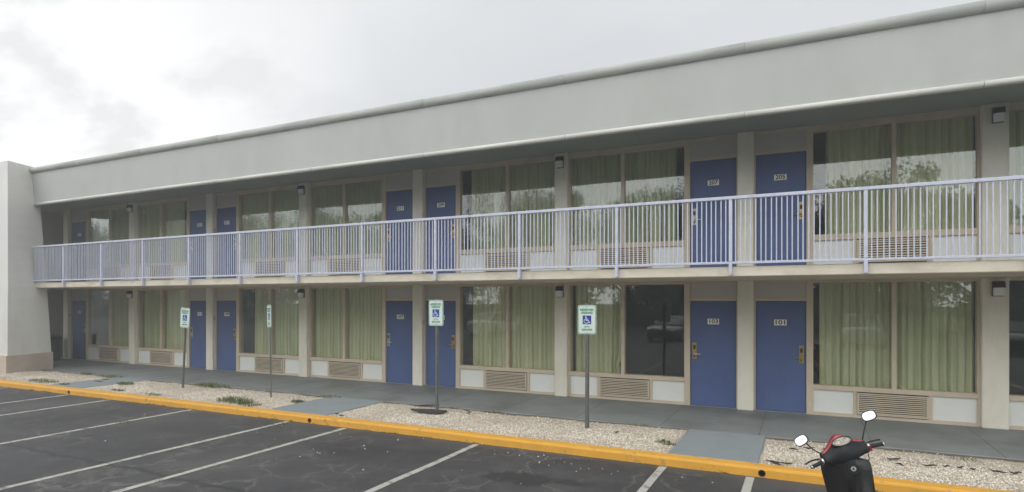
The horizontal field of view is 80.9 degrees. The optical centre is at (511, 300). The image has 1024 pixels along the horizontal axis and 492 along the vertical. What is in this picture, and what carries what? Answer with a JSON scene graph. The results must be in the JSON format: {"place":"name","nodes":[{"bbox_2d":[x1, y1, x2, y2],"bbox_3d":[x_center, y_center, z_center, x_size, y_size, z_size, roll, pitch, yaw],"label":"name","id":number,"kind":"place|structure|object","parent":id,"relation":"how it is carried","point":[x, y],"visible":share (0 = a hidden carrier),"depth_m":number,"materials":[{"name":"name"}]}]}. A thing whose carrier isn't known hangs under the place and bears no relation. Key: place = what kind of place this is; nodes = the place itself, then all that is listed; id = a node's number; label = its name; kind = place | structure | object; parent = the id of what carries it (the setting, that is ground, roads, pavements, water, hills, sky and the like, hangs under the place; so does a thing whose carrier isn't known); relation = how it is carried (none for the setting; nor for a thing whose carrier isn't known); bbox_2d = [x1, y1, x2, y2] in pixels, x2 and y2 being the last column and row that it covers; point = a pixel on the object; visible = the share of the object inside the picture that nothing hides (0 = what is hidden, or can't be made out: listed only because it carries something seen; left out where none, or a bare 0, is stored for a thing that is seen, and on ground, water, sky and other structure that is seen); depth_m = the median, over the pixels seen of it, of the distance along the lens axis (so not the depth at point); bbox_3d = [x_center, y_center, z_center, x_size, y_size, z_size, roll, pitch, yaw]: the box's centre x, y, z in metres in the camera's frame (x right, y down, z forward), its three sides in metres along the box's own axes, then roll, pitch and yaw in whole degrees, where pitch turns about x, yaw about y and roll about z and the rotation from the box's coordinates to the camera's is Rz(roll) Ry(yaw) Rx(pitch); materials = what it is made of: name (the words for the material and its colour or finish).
{"place":"outdoors","nodes":[
{"label":"outdoors","id":0,"kind":"place"},
{"bbox_2d":[0,370,108,384],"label":"gravel bed","id":1,"kind":"object","parent":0,"point":[63,373],"visible":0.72,"depth_m":16.76,"materials":[{"name":"beige gravel"}]},
{"bbox_2d":[0,161,52,373],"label":"wall","id":2,"kind":"structure","parent":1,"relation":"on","point":[25,342],"depth_m":17.78,"materials":[{"name":"paint"}]},
{"bbox_2d":[29,378,57,382],"bbox_3d":[-12.081,2.055,15.491,1.112,0.089,0.515,0,0,26],"label":"weed","id":3,"kind":"object","parent":1,"relation":"on","point":[41,380],"visible":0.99,"depth_m":15.37,"materials":[{"name":"green plant"}]},
{"bbox_2d":[95,375,126,377],"bbox_3d":[-10.932,2.059,16.379,1.094,0.083,0.503,0,0,26],"label":"weed","id":4,"kind":"object","parent":1,"relation":"on","point":[111,376],"visible":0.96,"depth_m":16.35,"materials":[{"name":"green plant"}]},
{"bbox_2d":[51,377,148,387],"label":"path","id":5,"kind":"structure","parent":0,"point":[92,383],"depth_m":15.19,"materials":[{"name":"grey concrete"}]},
{"bbox_2d":[83,380,325,408],"bbox_3d":[-7.080,2.104,13.622,6.230,0.036,1.713,0,0,26],"label":"gravel bed","id":6,"kind":"object","parent":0,"point":[238,391],"visible":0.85,"depth_m":13.64,"materials":[{"name":"beige gravel"}]},
{"bbox_2d":[116,381,134,384],"bbox_3d":[-9.630,2.056,14.924,0.384,0.087,0.584,0,0,-44],"label":"weed","id":7,"kind":"object","parent":6,"relation":"on","point":[123,383],"visible":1,"depth_m":14.89,"materials":[{"name":"green plant"}]},
{"bbox_2d":[180,306,189,387],"bbox_3d":[-7.833,1.171,14.331,0.305,2.039,0.043,4,1,22],"label":"parking sign","id":8,"kind":"object","parent":6,"relation":"on","point":[185,318],"visible":1,"depth_m":14.32,"materials":[{"name":"white metal"}]},
{"bbox_2d":[195,381,228,387],"bbox_3d":[-7.341,2.038,14.606,1.206,0.123,0.556,0,0,26],"label":"weed","id":9,"kind":"object","parent":6,"relation":"on","point":[209,384],"visible":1,"depth_m":14.55,"materials":[{"name":"green plant"}]},
{"bbox_2d":[216,395,254,403],"bbox_3d":[-5.697,2.029,12.373,0.991,0.141,0.575,0,0,26],"label":"weed","id":10,"kind":"object","parent":6,"relation":"on","point":[230,398],"visible":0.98,"depth_m":12.38,"materials":[{"name":"green plant"}]},
{"bbox_2d":[237,401,261,406],"bbox_3d":[-5.263,2.059,12.031,0.609,0.082,0.395,0,0,26],"label":"weed","id":11,"kind":"object","parent":6,"relation":"on","point":[245,403],"visible":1,"depth_m":12.04,"materials":[{"name":"green plant"}]},
{"bbox_2d":[267,304,271,396],"bbox_3d":[-5.209,1.129,12.917,0.043,2.097,0.305,0,-2,-37],"label":"parking sign","id":12,"kind":"object","parent":6,"relation":"on","point":[269,315],"visible":1,"depth_m":12.90,"materials":[{"name":"white metal"}]},
{"bbox_2d":[290,399,302,402],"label":"weed","id":13,"kind":"object","parent":6,"relation":"on","point":[296,401],"visible":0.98,"depth_m":12.29,"materials":[{"name":"green plant"}]},
{"bbox_2d":[0,371,1023,491],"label":"gravel","id":14,"kind":"structure","parent":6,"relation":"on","point":[181,394],"depth_m":9.68,"materials":[{"name":"beige gravel"}]},
{"bbox_2d":[99,379,1021,473],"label":"dead leaf litter","id":15,"kind":"object","parent":14,"relation":"on","point":[775,462],"visible":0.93,"depth_m":7.62,"materials":[{"name":"brown plant"}]},
{"bbox_2d":[271,396,384,415],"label":"path","id":16,"kind":"structure","parent":0,"point":[327,406],"depth_m":11.88,"materials":[{"name":"grey concrete"}]},
{"bbox_2d":[0,386,826,491],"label":"parking lot","id":17,"kind":"structure","parent":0,"point":[477,468],"depth_m":8.27,"materials":[{"name":"grey asphalt"}]},
{"bbox_2d":[0,395,64,403],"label":"parking line","id":18,"kind":"object","parent":17,"relation":"on","point":[32,399],"visible":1,"depth_m":13.32,"materials":[{"name":"paint"}]},
{"bbox_2d":[0,400,106,415],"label":"parking line","id":19,"kind":"object","parent":17,"relation":"on","point":[53,407],"visible":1,"depth_m":12.32,"materials":[{"name":"paint"}]},
{"bbox_2d":[0,409,189,443],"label":"parking line","id":20,"kind":"object","parent":17,"relation":"on","point":[88,428],"visible":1,"depth_m":10.31,"materials":[{"name":"paint"}]},
{"bbox_2d":[0,421,289,489],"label":"parking line","id":21,"kind":"object","parent":17,"relation":"on","point":[35,480],"visible":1,"depth_m":8.36,"materials":[{"name":"paint"}]},
{"bbox_2d":[112,428,346,491],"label":"parking line","id":22,"kind":"object","parent":17,"relation":"on","point":[174,475],"visible":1,"depth_m":8.10,"materials":[{"name":"paint"}]},
{"bbox_2d":[364,444,478,491],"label":"parking line","id":23,"kind":"object","parent":17,"relation":"on","point":[380,486],"visible":1,"depth_m":7.77,"materials":[{"name":"paint"}]},
{"bbox_2d":[0,380,1014,491],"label":"kerb","id":24,"kind":"structure","parent":17,"relation":"on","point":[814,476],"depth_m":8.86,"materials":[{"name":"yellow paint"}]},
{"bbox_2d":[758,470,765,476],"bbox_3d":[3.154,2.158,7.561,0.084,0.084,0.204,0,0,26],"label":"drain pipe","id":25,"kind":"object","parent":24,"relation":"in","point":[761,473],"visible":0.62,"depth_m":7.51,"materials":[{"name":"black plastic"}]},
{"bbox_2d":[29,0,1023,429],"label":"motel","id":26,"kind":"structure","parent":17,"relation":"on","point":[755,116],"depth_m":11.84,"materials":[{"name":"paint"}]},
{"bbox_2d":[73,301,85,359],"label":"door","id":27,"kind":"structure","parent":26,"relation":"in","point":[79,307],"depth_m":21.10,"materials":[{"name":"metal"}]},
{"bbox_2d":[73,221,85,281],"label":"door","id":28,"kind":"structure","parent":26,"relation":"in","point":[79,228],"depth_m":21.07,"materials":[{"name":"blue metal"}]},
{"bbox_2d":[87,289,128,362],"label":"window","id":29,"kind":"structure","parent":26,"relation":"in","point":[89,291],"depth_m":20.39,"materials":[{"name":"beige metal"}]},
{"bbox_2d":[87,203,128,280],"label":"window","id":30,"kind":"structure","parent":26,"relation":"in","point":[112,208],"depth_m":20.39,"materials":[{"name":"beige metal"}]},
{"bbox_2d":[93,208,128,264],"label":"curtain","id":31,"kind":"object","parent":26,"relation":"hanging from","point":[100,225],"visible":0.56,"depth_m":20.55,"materials":[{"name":"fabric"}]},
{"bbox_2d":[114,291,128,345],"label":"curtain","id":32,"kind":"object","parent":26,"relation":"hanging from","point":[121,304],"visible":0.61,"depth_m":20.23,"materials":[{"name":"fabric"}]},
{"bbox_2d":[137,288,187,367],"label":"window","id":33,"kind":"structure","parent":26,"relation":"in","point":[162,290],"depth_m":19.17,"materials":[{"name":"beige metal"}]},
{"bbox_2d":[137,197,187,279],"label":"window","id":34,"kind":"structure","parent":26,"relation":"in","point":[162,203],"depth_m":19.17,"materials":[{"name":"beige metal"}]},
{"bbox_2d":[143,202,184,262],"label":"curtain","id":35,"kind":"object","parent":26,"relation":"hanging from","point":[175,219],"visible":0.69,"depth_m":19.18,"materials":[{"name":"fabric"}]},
{"bbox_2d":[144,290,186,348],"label":"curtain","id":36,"kind":"object","parent":26,"relation":"hanging from","point":[176,301],"visible":0.73,"depth_m":19.18,"materials":[{"name":"fabric"}]},
{"bbox_2d":[190,301,205,367],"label":"door","id":37,"kind":"structure","parent":26,"relation":"in","point":[197,309],"depth_m":18.36,"materials":[{"name":"metal"}]},
{"bbox_2d":[190,210,205,278],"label":"door","id":38,"kind":"structure","parent":26,"relation":"in","point":[197,218],"depth_m":18.36,"materials":[{"name":"blue metal"}]},
{"bbox_2d":[217,301,235,370],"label":"door","id":39,"kind":"structure","parent":26,"relation":"in","point":[226,310],"depth_m":17.82,"materials":[{"name":"blue metal"}]},
{"bbox_2d":[217,207,235,277],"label":"door","id":40,"kind":"structure","parent":26,"relation":"in","point":[226,217],"depth_m":17.80,"materials":[{"name":"metal"}]},
{"bbox_2d":[238,287,298,375],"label":"window","id":41,"kind":"structure","parent":26,"relation":"in","point":[240,289],"depth_m":17.09,"materials":[{"name":"beige metal"}]},
{"bbox_2d":[238,184,298,277],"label":"window","id":42,"kind":"structure","parent":26,"relation":"in","point":[271,190],"depth_m":17.06,"materials":[{"name":"beige metal"}]},
{"bbox_2d":[243,190,298,258],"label":"curtain","id":43,"kind":"object","parent":26,"relation":"hanging from","point":[255,211],"visible":0.56,"depth_m":17.23,"materials":[{"name":"green fabric"}]},
{"bbox_2d":[255,289,298,355],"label":"curtain","id":44,"kind":"object","parent":26,"relation":"hanging from","point":[286,321],"visible":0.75,"depth_m":17.02,"materials":[{"name":"green fabric"}]},
{"bbox_2d":[309,286,382,381],"bbox_3d":[-4.360,0.860,15.850,2.496,2.460,0.172,0,0,26],"label":"window","id":45,"kind":"structure","parent":26,"relation":"in","point":[312,356],"depth_m":15.89,"materials":[{"name":"beige metal"}]},
{"bbox_2d":[309,174,382,275],"bbox_3d":[-4.360,-1.860,15.850,2.496,2.660,0.172,0,0,26],"label":"window","id":46,"kind":"structure","parent":26,"relation":"in","point":[345,182],"depth_m":15.85,"materials":[{"name":"beige metal"}]},
{"bbox_2d":[314,181,381,255],"bbox_3d":[-4.314,-2.138,15.953,2.406,1.935,0.129,0,0,26],"label":"curtain","id":47,"kind":"object","parent":26,"relation":"hanging from","point":[365,201],"visible":0.65,"depth_m":15.90,"materials":[{"name":"green fabric"}]},
{"bbox_2d":[316,288,381,359],"bbox_3d":[-4.315,0.610,15.950,2.326,1.910,0.115,0,0,26],"label":"curtain","id":48,"kind":"object","parent":26,"relation":"hanging from","point":[365,323],"visible":0.84,"depth_m":15.88,"materials":[{"name":"fabric"}]},
{"bbox_2d":[387,301,412,383],"bbox_3d":[-2.807,1.049,15.037,0.858,2.058,0.120,0,0,26],"label":"door","id":49,"kind":"structure","parent":26,"relation":"in","point":[399,313],"depth_m":15.05,"materials":[{"name":"metal"}]},
{"bbox_2d":[387,189,412,273],"bbox_3d":[-2.807,-1.655,15.037,0.858,2.180,0.120,0,0,26],"label":"door","id":50,"kind":"structure","parent":26,"relation":"in","point":[399,203],"depth_m":15.05,"materials":[{"name":"blue metal"}]},
{"bbox_2d":[426,301,455,386],"bbox_3d":[-1.720,1.049,14.507,0.858,2.058,0.120,0,0,26],"label":"door","id":51,"kind":"structure","parent":26,"relation":"in","point":[447,332],"depth_m":14.48,"materials":[{"name":"blue metal"}]},
{"bbox_2d":[426,185,455,273],"bbox_3d":[-1.720,-1.655,14.507,0.858,2.180,0.120,0,0,26],"label":"door","id":52,"kind":"structure","parent":26,"relation":"in","point":[440,201],"depth_m":14.51,"materials":[{"name":"blue metal"}]},
{"bbox_2d":[458,283,554,394],"bbox_3d":[-0.123,0.860,13.783,2.496,2.460,0.172,0,0,26],"label":"window","id":53,"kind":"structure","parent":26,"relation":"in","point":[508,367],"depth_m":13.75,"materials":[{"name":"beige metal"}]},
{"bbox_2d":[458,155,554,272],"bbox_3d":[-0.123,-1.860,13.783,2.496,2.660,0.172,0,0,26],"label":"window","id":54,"kind":"structure","parent":26,"relation":"in","point":[551,158],"depth_m":13.73,"materials":[{"name":"beige metal"}]},
{"bbox_2d":[472,162,553,248],"bbox_3d":[0.027,-2.138,13.836,2.181,1.935,0.118,0,0,26],"label":"curtain","id":55,"kind":"object","parent":26,"relation":"hanging from","point":[532,186],"visible":0.73,"depth_m":13.77,"materials":[{"name":"green fabric"}]},
{"bbox_2d":[473,286,553,368],"bbox_3d":[0.048,0.610,13.828,2.144,1.910,0.128,0,0,26],"label":"curtain","id":56,"kind":"object","parent":26,"relation":"hanging from","point":[532,326],"visible":0.81,"depth_m":13.78,"materials":[{"name":"fabric"}]},
{"bbox_2d":[32,175,1023,286],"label":"balcony railing","id":57,"kind":"object","parent":26,"relation":"attached to","point":[519,268],"visible":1,"depth_m":10.98,"materials":[{"name":"white metal"}]},
{"bbox_2d":[576,285,620,372],"bbox_3d":[1.893,0.610,12.938,1.085,1.910,0.144,0,0,26],"label":"curtain","id":58,"kind":"object","parent":26,"relation":"hanging from","point":[605,346],"visible":0.69,"depth_m":12.87,"materials":[{"name":"green fabric"}]},
{"bbox_2d":[573,149,676,244],"bbox_3d":[2.350,-2.138,12.701,2.236,1.935,0.116,0,0,26],"label":"curtain","id":59,"kind":"object","parent":26,"relation":"hanging from","point":[651,176],"visible":0.76,"depth_m":12.62,"materials":[{"name":"green fabric"}]},
{"bbox_2d":[568,281,685,404],"bbox_3d":[2.381,0.860,12.562,2.496,2.460,0.172,0,0,26],"label":"window","id":60,"kind":"structure","parent":26,"relation":"in","point":[623,374],"depth_m":12.52,"materials":[{"name":"beige metal"}]},
{"bbox_2d":[568,140,685,269],"bbox_3d":[2.381,-1.860,12.562,2.496,2.660,0.172,0,0,26],"label":"window","id":61,"kind":"structure","parent":26,"relation":"in","point":[622,151],"depth_m":12.52,"materials":[{"name":"beige metal"}]},
{"bbox_2d":[691,301,735,407],"bbox_3d":[3.934,1.049,11.750,0.858,2.058,0.120,0,0,26],"label":"door","id":62,"kind":"structure","parent":26,"relation":"in","point":[713,323],"depth_m":11.76,"materials":[{"name":"blue metal"}]},
{"bbox_2d":[691,158,735,266],"bbox_3d":[3.934,-1.655,11.750,0.858,2.180,0.120,0,0,26],"label":"door","id":63,"kind":"structure","parent":26,"relation":"in","point":[710,178],"depth_m":11.76,"materials":[{"name":"metal"}]},
{"bbox_2d":[756,301,805,412],"bbox_3d":[5.021,1.049,11.219,0.858,2.058,0.120,0,0,26],"label":"door","id":64,"kind":"structure","parent":26,"relation":"in","point":[780,325],"depth_m":11.23,"materials":[{"name":"blue metal"}]},
{"bbox_2d":[756,151,805,265],"bbox_3d":[5.021,-1.655,11.219,0.858,2.180,0.120,0,0,26],"label":"door","id":65,"kind":"structure","parent":26,"relation":"in","point":[782,172],"depth_m":11.23,"materials":[{"name":"blue metal"}]},
{"bbox_2d":[811,278,979,426],"bbox_3d":[6.618,0.860,10.495,2.496,2.460,0.172,0,0,26],"label":"window","id":66,"kind":"structure","parent":26,"relation":"in","point":[893,390],"depth_m":10.40,"materials":[{"name":"beige metal"}]},
{"bbox_2d":[811,106,979,264],"bbox_3d":[6.618,-1.860,10.495,2.496,2.660,0.172,0,0,26],"label":"window","id":67,"kind":"structure","parent":26,"relation":"in","point":[893,121],"depth_m":10.40,"materials":[{"name":"beige metal"}]},
{"bbox_2d":[819,281,973,391],"bbox_3d":[6.714,0.610,10.583,2.316,1.910,0.130,0,0,26],"label":"curtain","id":68,"kind":"object","parent":26,"relation":"hanging from","point":[934,335],"visible":0.9,"depth_m":10.50,"materials":[{"name":"fabric"}]},
{"bbox_2d":[826,116,973,233],"bbox_3d":[6.761,-2.138,10.553,2.208,1.935,0.126,0,0,26],"label":"curtain","id":69,"kind":"object","parent":26,"relation":"hanging from","point":[935,150],"visible":0.71,"depth_m":10.47,"materials":[{"name":"green fabric"}]},
{"bbox_2d":[1009,111,1023,225],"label":"curtain","id":70,"kind":"object","parent":26,"relation":"hanging from","point":[1016,143],"visible":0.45,"depth_m":9.81,"materials":[{"name":"fabric"}]},
{"bbox_2d":[1009,277,1023,429],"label":"window","id":71,"kind":"structure","parent":26,"relation":"in","point":[1012,397],"depth_m":9.67,"materials":[{"name":"beige metal"}]},
{"bbox_2d":[1009,101,1023,232],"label":"window","id":72,"kind":"structure","parent":26,"relation":"in","point":[1016,106],"depth_m":9.68,"materials":[{"name":"beige metal"}]},
{"bbox_2d":[637,466,666,491],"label":"parking line","id":73,"kind":"object","parent":17,"relation":"on","point":[650,481],"visible":1,"depth_m":7.38,"materials":[{"name":"paint"}]},
{"bbox_2d":[741,477,754,491],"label":"parking line","id":74,"kind":"object","parent":17,"relation":"on","point":[747,484],"visible":1,"depth_m":7.18,"materials":[{"name":"paint"}]},
{"bbox_2d":[794,410,884,491],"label":"motor scooter","id":75,"kind":"object","parent":17,"relation":"on","point":[845,467],"visible":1,"depth_m":5.09,"materials":[{"name":"plastic"}]},
{"bbox_2d":[0,0,981,166],"label":"sky","id":76,"kind":"structure","parent":0,"point":[80,79],"materials":[{"name":"white"}]},
{"bbox_2d":[331,402,687,452],"bbox_3d":[-0.254,2.100,10.292,6.120,0.044,1.713,0,0,26],"label":"gravel bed","id":77,"kind":"object","parent":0,"point":[561,421],"visible":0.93,"depth_m":10.10,"materials":[{"name":"beige gravel"}]},
{"bbox_2d":[410,409,446,413],"bbox_3d":[-1.582,2.060,11.174,0.720,0.030,0.280,0,0,26],"label":"rubber pad","id":78,"kind":"object","parent":77,"relation":"on","point":[432,411],"visible":1,"depth_m":11.11,"materials":[{"name":"rubber"}]},
{"bbox_2d":[429,298,442,410],"bbox_3d":[-1.396,1.074,11.086,0.305,2.209,0.043,0,0,23],"label":"parking sign","id":79,"kind":"object","parent":77,"relation":"on","point":[436,312],"visible":1,"depth_m":11.09,"materials":[{"name":"white metal"}]},
{"bbox_2d":[578,303,595,428],"bbox_3d":[1.222,1.112,9.777,0.305,2.124,0.043,0,0,21],"label":"parking sign","id":80,"kind":"object","parent":77,"relation":"on","point":[586,319],"visible":0.99,"depth_m":9.78,"materials":[{"name":"white metal"}]},
{"bbox_2d":[654,439,675,444],"bbox_3d":[2.230,2.071,8.754,0.335,0.059,0.262,0,0,26],"label":"weed","id":81,"kind":"object","parent":77,"relation":"on","point":[669,442],"visible":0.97,"depth_m":8.74,"materials":[{"name":"green plant"}]},
{"bbox_2d":[42,357,1023,459],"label":"walkway","id":82,"kind":"structure","parent":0,"point":[958,440],"depth_m":11.26,"materials":[{"name":"concrete"}]},
{"bbox_2d":[50,334,62,360],"bbox_3d":[-16.016,1.643,20.884,0.620,0.895,0.620,0,0,26],"label":"trash can","id":83,"kind":"object","parent":82,"relation":"on","point":[56,342],"visible":0.56,"depth_m":20.78,"materials":[{"name":"plastic"}]},
{"bbox_2d":[669,429,765,462],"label":"path","id":84,"kind":"structure","parent":0,"point":[724,445],"depth_m":8.61,"materials":[{"name":"grey concrete"}]},
{"bbox_2d":[758,437,1023,491],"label":"gravel bed","id":85,"kind":"object","parent":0,"point":[948,456],"visible":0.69,"depth_m":7.83,"materials":[{"name":"beige gravel"}]},
{"bbox_2d":[950,456,980,461],"bbox_3d":[5.968,2.084,7.897,0.323,0.033,0.203,0,0,26],"label":"weed","id":86,"kind":"object","parent":85,"relation":"on","point":[964,458],"visible":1,"depth_m":7.89,"materials":[{"name":"green plant"}]}
]}

